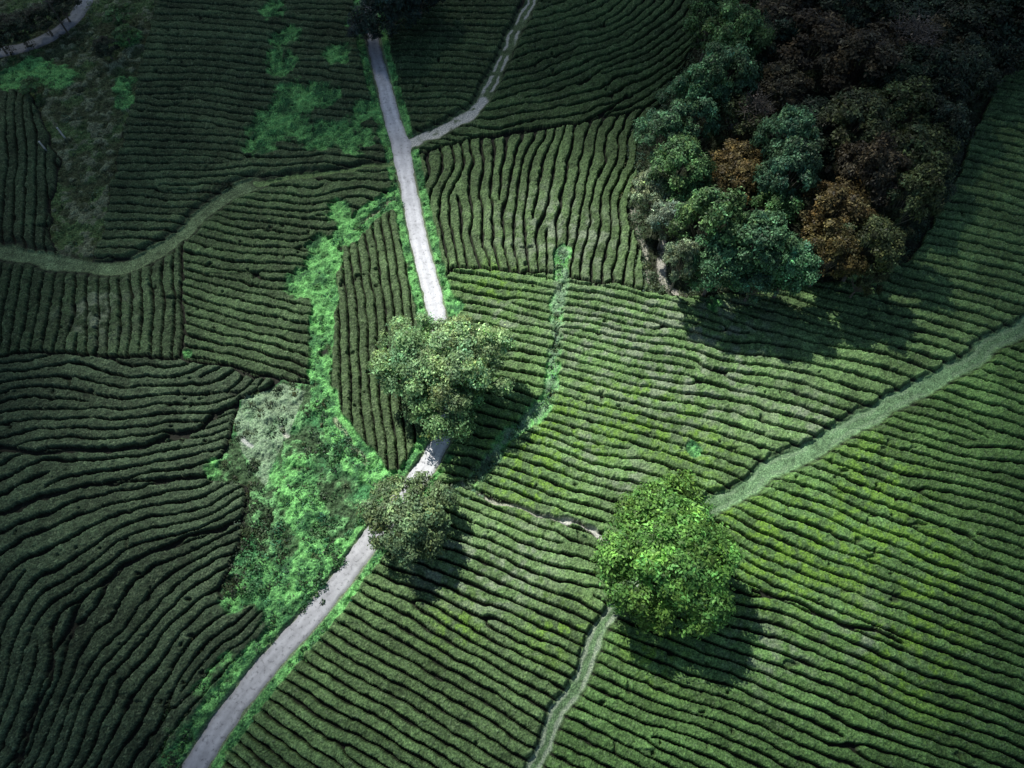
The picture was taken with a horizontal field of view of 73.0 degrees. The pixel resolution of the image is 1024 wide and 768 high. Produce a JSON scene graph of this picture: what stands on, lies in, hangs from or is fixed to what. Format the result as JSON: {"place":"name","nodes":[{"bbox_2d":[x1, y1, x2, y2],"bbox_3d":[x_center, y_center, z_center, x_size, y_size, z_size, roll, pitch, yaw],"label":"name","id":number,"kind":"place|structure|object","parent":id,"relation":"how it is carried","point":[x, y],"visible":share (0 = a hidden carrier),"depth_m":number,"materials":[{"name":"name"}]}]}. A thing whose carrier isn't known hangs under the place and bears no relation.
{"place":"outdoors","nodes":[
{"label":"outdoors","id":0,"kind":"place"},
{"bbox_2d":[0,0,92,56],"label":"asphalt road","id":1,"kind":"structure","parent":0,"point":[77,15],"depth_m":125.44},
{"bbox_2d":[182,2,449,767],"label":"concrete road","id":2,"kind":"structure","parent":0,"point":[261,672],"depth_m":84.54,"materials":[{"name":"grey concrete"}]},
{"bbox_2d":[0,0,1023,767],"bbox_3d":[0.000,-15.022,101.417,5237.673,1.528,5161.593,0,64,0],"label":"ground","id":3,"kind":"structure","parent":0,"point":[856,460],"depth_m":91.63,"materials":[{"name":"green plant"}]},
{"bbox_2d":[0,30,11,53],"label":"hillside tree","id":4,"kind":"object","parent":3,"relation":"on","point":[6,41],"visible":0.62,"depth_m":119.65,"materials":[{"name":"green plant"}]},
{"bbox_2d":[0,10,37,47],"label":"hillside tree","id":5,"kind":"object","parent":3,"relation":"on","point":[16,22],"visible":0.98,"depth_m":119.34,"materials":[{"name":"green plant"}]},
{"bbox_2d":[20,2,61,35],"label":"hillside tree","id":6,"kind":"object","parent":3,"relation":"on","point":[40,11],"visible":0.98,"depth_m":120.73,"materials":[{"name":"green plant"}]},
{"bbox_2d":[42,0,68,34],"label":"utility pole","id":7,"kind":"object","parent":3,"relation":"on","point":[47,1],"visible":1,"depth_m":121.90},
{"bbox_2d":[42,0,81,21],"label":"hillside tree","id":8,"kind":"object","parent":3,"relation":"on","point":[57,5],"visible":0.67,"depth_m":122.81,"materials":[{"name":"green plant"}]},
{"bbox_2d":[91,35,119,58],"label":"hillside tree","id":9,"kind":"object","parent":3,"relation":"on","point":[101,43],"visible":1,"depth_m":119.53,"materials":[{"name":"green plant"}]},
{"bbox_2d":[101,2,136,25],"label":"hillside tree","id":10,"kind":"object","parent":3,"relation":"on","point":[116,10],"visible":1,"depth_m":122.66,"materials":[{"name":"green plant"}]},
{"bbox_2d":[110,23,138,43],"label":"hillside tree","id":11,"kind":"object","parent":3,"relation":"on","point":[123,29],"visible":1,"depth_m":121.55,"materials":[{"name":"green plant"}]},
{"bbox_2d":[0,0,389,767],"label":"hedge bank shrubs","id":12,"kind":"object","parent":3,"relation":"on","point":[232,480],"visible":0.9,"depth_m":88.69,"materials":[{"name":"green plant"}]},
{"bbox_2d":[160,46,445,765],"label":"roadside shrubs","id":13,"kind":"object","parent":3,"relation":"on","point":[256,572],"visible":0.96,"depth_m":84.25,"materials":[{"name":"green plant"}]},
{"bbox_2d":[346,11,382,45],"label":"roadside tree","id":14,"kind":"object","parent":3,"relation":"on","point":[351,30],"visible":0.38,"depth_m":120.43,"materials":[{"name":"green plant"}]},
{"bbox_2d":[348,0,425,38],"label":"roadside tree","id":15,"kind":"object","parent":3,"relation":"on","point":[367,19],"visible":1,"depth_m":116.67,"materials":[{"name":"green plant"}]},
{"bbox_2d":[356,470,459,568],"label":"mango tree","id":16,"kind":"object","parent":3,"relation":"on","point":[409,520],"visible":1,"depth_m":80.05,"materials":[{"name":"green plant"}]},
{"bbox_2d":[362,310,474,425],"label":"shade tree","id":17,"kind":"object","parent":3,"relation":"on","point":[389,364],"visible":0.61,"depth_m":86.50,"materials":[{"name":"green plant"}]},
{"bbox_2d":[409,377,487,446],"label":"shade tree","id":18,"kind":"object","parent":3,"relation":"on","point":[452,426],"visible":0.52,"depth_m":85.59,"materials":[{"name":"green plant"}]},
{"bbox_2d":[403,312,519,416],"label":"shade tree","id":19,"kind":"object","parent":3,"relation":"on","point":[458,336],"visible":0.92,"depth_m":85.29,"materials":[{"name":"green plant"}]},
{"bbox_2d":[453,252,569,509],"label":"gully shrubs","id":20,"kind":"object","parent":3,"relation":"on","point":[480,472],"visible":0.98,"depth_m":90.57,"materials":[{"name":"green plant"}]},
{"bbox_2d":[627,165,682,217],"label":"woodland tree","id":21,"kind":"object","parent":3,"relation":"on","point":[641,193],"visible":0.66,"depth_m":99.96,"materials":[{"name":"green plant"}]},
{"bbox_2d":[632,108,691,163],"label":"woodland tree","id":22,"kind":"object","parent":3,"relation":"on","point":[660,122],"visible":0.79,"depth_m":101.47,"materials":[{"name":"green plant"}]},
{"bbox_2d":[644,198,688,249],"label":"woodland tree","id":23,"kind":"object","parent":3,"relation":"on","point":[660,215],"visible":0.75,"depth_m":97.35,"materials":[{"name":"green plant"}]},
{"bbox_2d":[589,468,748,640],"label":"broadleaf tree","id":24,"kind":"object","parent":3,"relation":"on","point":[661,523],"visible":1,"depth_m":74.63,"materials":[{"name":"green plant"}]},
{"bbox_2d":[655,84,688,112],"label":"woodland tree","id":25,"kind":"object","parent":3,"relation":"on","point":[662,96],"visible":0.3,"depth_m":110.36,"materials":[{"name":"green plant"}]},
{"bbox_2d":[660,237,701,293],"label":"woodland tree","id":26,"kind":"object","parent":3,"relation":"on","point":[688,249],"visible":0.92,"depth_m":91.99,"materials":[{"name":"green plant"}]},
{"bbox_2d":[648,132,717,195],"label":"woodland tree","id":27,"kind":"object","parent":3,"relation":"on","point":[677,156],"visible":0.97,"depth_m":97.23,"materials":[{"name":"green plant"}]},
{"bbox_2d":[663,178,710,231],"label":"woodland tree","id":28,"kind":"object","parent":3,"relation":"on","point":[683,198],"visible":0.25,"depth_m":98.53,"materials":[{"name":"green plant"}]},
{"bbox_2d":[664,87,724,152],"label":"woodland tree","id":29,"kind":"object","parent":3,"relation":"on","point":[705,107],"visible":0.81,"depth_m":101.64,"materials":[{"name":"green plant"}]},
{"bbox_2d":[671,53,734,123],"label":"woodland tree","id":30,"kind":"object","parent":3,"relation":"on","point":[708,73],"visible":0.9,"depth_m":100.90,"materials":[{"name":"green plant"}]},
{"bbox_2d":[663,185,749,250],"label":"woodland tree","id":31,"kind":"object","parent":3,"relation":"on","point":[715,205],"visible":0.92,"depth_m":89.78,"materials":[{"name":"green plant"}]},
{"bbox_2d":[681,0,742,65],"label":"woodland tree","id":32,"kind":"object","parent":3,"relation":"on","point":[694,20],"visible":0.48,"depth_m":112.00,"materials":[{"name":"green plant"}]},
{"bbox_2d":[683,230,759,296],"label":"woodland tree","id":33,"kind":"object","parent":3,"relation":"on","point":[710,275],"visible":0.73,"depth_m":91.02,"materials":[{"name":"green plant"}]},
{"bbox_2d":[703,36,766,123],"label":"woodland tree","id":34,"kind":"object","parent":3,"relation":"on","point":[730,57],"visible":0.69,"depth_m":102.89,"materials":[{"name":"green plant"}]},
{"bbox_2d":[707,91,764,156],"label":"woodland tree","id":35,"kind":"object","parent":3,"relation":"on","point":[730,109],"visible":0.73,"depth_m":102.99,"materials":[{"name":"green plant"}]},
{"bbox_2d":[701,0,774,70],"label":"woodland tree","id":36,"kind":"object","parent":3,"relation":"on","point":[748,22],"visible":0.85,"depth_m":106.09,"materials":[{"name":"green plant"}]},
{"bbox_2d":[703,138,778,204],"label":"woodland tree","id":37,"kind":"object","parent":3,"relation":"on","point":[740,168],"visible":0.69,"depth_m":100.00,"materials":[{"name":"brown plant"}]},
{"bbox_2d":[731,0,759,9],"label":"woodland tree","id":38,"kind":"object","parent":3,"relation":"on","point":[753,5],"visible":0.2,"depth_m":118.08,"materials":[{"name":"green plant"}]},
{"bbox_2d":[723,86,776,152],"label":"bare tree","id":39,"kind":"object","parent":3,"relation":"on","point":[760,109],"visible":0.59,"depth_m":102.61,"materials":[{"name":"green plant"}]},
{"bbox_2d":[727,253,783,306],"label":"woodland tree","id":40,"kind":"object","parent":3,"relation":"on","point":[756,283],"visible":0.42,"depth_m":92.94,"materials":[{"name":"green plant"}]},
{"bbox_2d":[716,208,797,289],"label":"woodland tree","id":41,"kind":"object","parent":3,"relation":"on","point":[757,227],"visible":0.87,"depth_m":89.20,"materials":[{"name":"green plant"}]},
{"bbox_2d":[743,6,805,65],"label":"woodland tree","id":42,"kind":"object","parent":3,"relation":"on","point":[783,27],"visible":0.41,"depth_m":110.24,"materials":[{"name":"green plant"}]},
{"bbox_2d":[738,0,817,56],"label":"woodland tree","id":43,"kind":"object","parent":3,"relation":"on","point":[783,6],"visible":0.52,"depth_m":110.73,"materials":[{"name":"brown plant"}]},
{"bbox_2d":[742,57,814,118],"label":"woodland tree","id":44,"kind":"object","parent":3,"relation":"on","point":[773,80],"visible":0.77,"depth_m":105.04,"materials":[{"name":"brown plant"}]},
{"bbox_2d":[750,185,808,230],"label":"woodland tree","id":45,"kind":"object","parent":3,"relation":"on","point":[773,201],"visible":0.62,"depth_m":95.53,"materials":[{"name":"green plant"}]},
{"bbox_2d":[749,103,819,160],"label":"woodland tree","id":46,"kind":"object","parent":3,"relation":"on","point":[786,121],"visible":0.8,"depth_m":96.72,"materials":[{"name":"green plant"}]},
{"bbox_2d":[752,135,823,211],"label":"woodland tree","id":47,"kind":"object","parent":3,"relation":"on","point":[798,156],"visible":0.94,"depth_m":93.87,"materials":[{"name":"green plant"}]},
{"bbox_2d":[758,231,823,298],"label":"woodland tree","id":48,"kind":"object","parent":3,"relation":"on","point":[796,259],"visible":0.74,"depth_m":90.64,"materials":[{"name":"green plant"}]},
{"bbox_2d":[618,11,982,312],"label":"woodland edge shrubs","id":49,"kind":"object","parent":3,"relation":"on","point":[649,267],"visible":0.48,"depth_m":105.25,"materials":[{"name":"green plant"}]},
{"bbox_2d":[761,3,855,75],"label":"woodland tree","id":50,"kind":"object","parent":3,"relation":"on","point":[826,29],"visible":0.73,"depth_m":108.35,"materials":[{"name":"brown plant"}]},
{"bbox_2d":[767,94,851,170],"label":"woodland tree","id":51,"kind":"object","parent":3,"relation":"on","point":[827,152],"visible":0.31,"depth_m":102.64,"materials":[{"name":"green plant"}]},
{"bbox_2d":[800,214,869,286],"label":"woodland tree","id":52,"kind":"object","parent":3,"relation":"on","point":[835,244],"visible":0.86,"depth_m":91.21,"materials":[{"name":"brown plant"}]},
{"bbox_2d":[794,174,884,249],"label":"woodland tree","id":53,"kind":"object","parent":3,"relation":"on","point":[843,198],"visible":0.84,"depth_m":93.73,"materials":[{"name":"brown plant"}]},
{"bbox_2d":[810,0,900,54],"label":"woodland tree","id":54,"kind":"object","parent":3,"relation":"on","point":[860,17],"visible":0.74,"depth_m":109.81,"materials":[{"name":"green plant"}]},
{"bbox_2d":[816,86,899,172],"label":"woodland tree","id":55,"kind":"object","parent":3,"relation":"on","point":[847,108],"visible":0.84,"depth_m":99.00,"materials":[{"name":"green plant"}]},
{"bbox_2d":[814,17,906,95],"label":"woodland tree","id":56,"kind":"object","parent":3,"relation":"on","point":[876,43],"visible":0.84,"depth_m":105.95,"materials":[{"name":"brown plant"}]},
{"bbox_2d":[845,254,889,297],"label":"woodland tree","id":57,"kind":"object","parent":3,"relation":"on","point":[864,283],"visible":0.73,"depth_m":93.33,"materials":[{"name":"green plant"}]},
{"bbox_2d":[832,131,914,225],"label":"woodland tree","id":58,"kind":"object","parent":3,"relation":"on","point":[883,154],"visible":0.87,"depth_m":93.76,"materials":[{"name":"brown plant"}]},
{"bbox_2d":[840,212,907,281],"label":"woodland tree","id":59,"kind":"object","parent":3,"relation":"on","point":[884,234],"visible":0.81,"depth_m":90.87,"materials":[{"name":"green plant"}]},
{"bbox_2d":[856,40,946,115],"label":"woodland tree","id":60,"kind":"object","parent":3,"relation":"on","point":[906,67],"visible":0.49,"depth_m":104.11,"materials":[{"name":"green plant"}]},
{"bbox_2d":[865,75,947,130],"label":"woodland tree","id":61,"kind":"object","parent":3,"relation":"on","point":[914,94],"visible":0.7,"depth_m":101.41,"materials":[{"name":"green plant"}]},
{"bbox_2d":[870,162,946,225],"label":"woodland tree","id":62,"kind":"object","parent":3,"relation":"on","point":[924,181],"visible":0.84,"depth_m":92.75,"materials":[{"name":"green plant"}]},
{"bbox_2d":[871,0,948,43],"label":"woodland tree","id":63,"kind":"object","parent":3,"relation":"on","point":[918,6],"visible":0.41,"depth_m":114.36,"materials":[{"name":"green plant"}]},
{"bbox_2d":[876,5,945,60],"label":"bare tree","id":64,"kind":"object","parent":3,"relation":"on","point":[919,28],"visible":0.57,"depth_m":107.46,"materials":[{"name":"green plant"}]},
{"bbox_2d":[868,121,960,190],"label":"woodland tree","id":65,"kind":"object","parent":3,"relation":"on","point":[925,142],"visible":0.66,"depth_m":98.08,"materials":[{"name":"green plant"}]},
{"bbox_2d":[892,8,967,51],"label":"woodland tree","id":66,"kind":"object","parent":3,"relation":"on","point":[937,19],"visible":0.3,"depth_m":111.90,"materials":[{"name":"green plant"}]},
{"bbox_2d":[912,172,957,214],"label":"woodland tree","id":67,"kind":"object","parent":3,"relation":"on","point":[950,185],"visible":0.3,"depth_m":100.67,"materials":[{"name":"green plant"}]},
{"bbox_2d":[909,91,978,160],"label":"woodland tree","id":68,"kind":"object","parent":3,"relation":"on","point":[956,115],"visible":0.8,"depth_m":100.69,"materials":[{"name":"green plant"}]},
{"bbox_2d":[910,41,980,121],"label":"woodland tree","id":69,"kind":"object","parent":3,"relation":"on","point":[944,61],"visible":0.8,"depth_m":103.15,"materials":[{"name":"green plant"}]},
{"bbox_2d":[921,0,1020,61],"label":"woodland tree","id":70,"kind":"object","parent":3,"relation":"on","point":[975,17],"visible":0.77,"depth_m":110.66,"materials":[{"name":"green plant"}]},
{"bbox_2d":[941,41,1004,105],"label":"woodland tree","id":71,"kind":"object","parent":3,"relation":"on","point":[983,59],"visible":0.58,"depth_m":106.30,"materials":[{"name":"green plant"}]},
{"bbox_2d":[956,0,1022,9],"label":"woodland tree","id":72,"kind":"object","parent":3,"relation":"on","point":[962,1],"visible":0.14,"depth_m":113.90,"materials":[{"name":"green plant"}]},
{"bbox_2d":[980,28,1023,85],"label":"woodland tree","id":73,"kind":"object","parent":3,"relation":"on","point":[1010,42],"visible":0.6,"depth_m":110.83,"materials":[{"name":"green plant"}]},
{"bbox_2d":[981,0,1023,42],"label":"woodland tree","id":74,"kind":"object","parent":3,"relation":"on","point":[1008,3],"visible":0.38,"depth_m":110.39,"materials":[{"name":"green plant"}]}
]}

